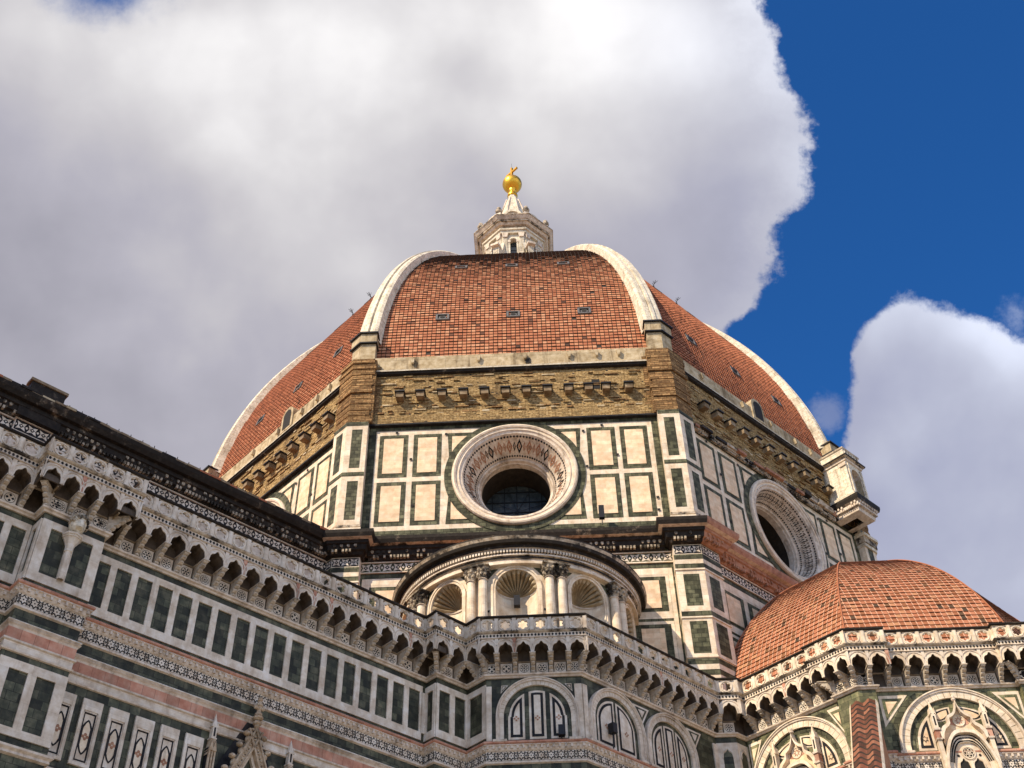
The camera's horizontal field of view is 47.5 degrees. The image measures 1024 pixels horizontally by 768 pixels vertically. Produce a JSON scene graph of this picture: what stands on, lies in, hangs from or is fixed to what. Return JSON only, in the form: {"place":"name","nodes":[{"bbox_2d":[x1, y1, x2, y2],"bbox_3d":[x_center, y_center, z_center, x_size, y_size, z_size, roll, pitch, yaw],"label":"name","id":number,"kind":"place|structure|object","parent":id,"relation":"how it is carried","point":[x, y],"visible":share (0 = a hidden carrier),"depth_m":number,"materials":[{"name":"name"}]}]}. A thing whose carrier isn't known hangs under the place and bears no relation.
{"place":"outdoors","nodes":[
{"label":"outdoors","id":0,"kind":"place"},
{"bbox_2d":[0,0,1023,621],"label":"sky","id":1,"kind":"structure","parent":0,"point":[196,195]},
{"label":"ground","id":2,"kind":"structure","parent":0,"visible":0},
{"bbox_2d":[0,374,328,584],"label":"nave","id":3,"kind":"structure","parent":2,"relation":"on","point":[38,409],"depth_m":66.90,"materials":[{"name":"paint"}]},
{"bbox_2d":[0,423,466,767],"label":"aisle","id":4,"kind":"object","parent":2,"relation":"on","point":[135,632],"visible":1,"depth_m":49.00,"materials":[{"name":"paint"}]},
{"bbox_2d":[203,244,877,690],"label":"dome","id":5,"kind":"structure","parent":2,"relation":"on","point":[403,420],"depth_m":82.03,"materials":[{"name":"brick"}]},
{"bbox_2d":[474,164,552,253],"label":"lantern","id":6,"kind":"object","parent":5,"relation":"on","point":[512,225],"visible":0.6,"depth_m":131.88,"materials":[{"name":"white stone"}]},
{"bbox_2d":[510,243,516,252],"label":"window","id":7,"kind":"structure","parent":6,"relation":"in","point":[513,246],"depth_m":130.52,"materials":[{"name":"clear glass"}]},
{"bbox_2d":[598,505,604,524],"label":"floodlight","id":8,"kind":"object","parent":5,"relation":"on","point":[601,512],"visible":1,"depth_m":73.84,"materials":[{"name":"metal"}]},
{"bbox_2d":[819,446,879,532],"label":"loggia","id":9,"kind":"object","parent":5,"relation":"on","point":[849,501],"visible":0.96,"depth_m":90.94,"materials":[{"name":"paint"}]},
{"bbox_2d":[466,612,750,767],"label":"sacristy","id":10,"kind":"structure","parent":2,"relation":"on","point":[531,686],"depth_m":57.90,"materials":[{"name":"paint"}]},
{"bbox_2d":[392,533,646,647],"bbox_3d":[0.332,12.409,66.211,15.400,11.200,7.700,-2,-43,1],"label":"exedra","id":11,"kind":"object","parent":10,"relation":"on","point":[467,581],"visible":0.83,"depth_m":64.81,"materials":[{"name":"stone"}]},
{"bbox_2d":[514,595,519,607],"bbox_3d":[0.270,11.868,63.899,0.340,0.874,0.450,-2,-43,1],"label":"floodlight","id":12,"kind":"object","parent":11,"relation":"attached to","point":[516,601],"visible":1,"depth_m":63.62,"materials":[{"name":"metal"}]},
{"bbox_2d":[558,724,564,737],"bbox_3d":[2.347,16.455,55.031,0.300,0.605,0.340,-2,-43,1],"label":"floodlight","id":13,"kind":"object","parent":10,"relation":"on","point":[561,730],"visible":1,"depth_m":54.92,"materials":[{"name":"metal"}]},
{"bbox_2d":[608,722,617,748],"bbox_3d":[4.898,16.987,56.155,0.300,1.252,0.340,32,-52,-30],"label":"floodlight","id":14,"kind":"object","parent":10,"relation":"on","point":[612,729],"visible":1,"depth_m":56.28,"materials":[{"name":"metal"}]},
{"bbox_2d":[734,559,1023,767],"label":"apse","id":15,"kind":"structure","parent":2,"relation":"on","point":[929,658],"depth_m":60.09,"materials":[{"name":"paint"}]},
{"bbox_2d":[770,723,823,767],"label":"window","id":16,"kind":"structure","parent":15,"relation":"in","point":[797,755],"depth_m":59.58,"materials":[{"name":"beige stone"}]},
{"bbox_2d":[849,698,891,767],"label":"spur buttress","id":17,"kind":"structure","parent":15,"relation":"attached to","point":[868,748],"depth_m":54.20,"materials":[{"name":"brown brick"}]},
{"bbox_2d":[927,695,1002,767],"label":"window","id":18,"kind":"structure","parent":15,"relation":"in","point":[960,732],"depth_m":56.74,"materials":[{"name":"beige stone"}]}
]}

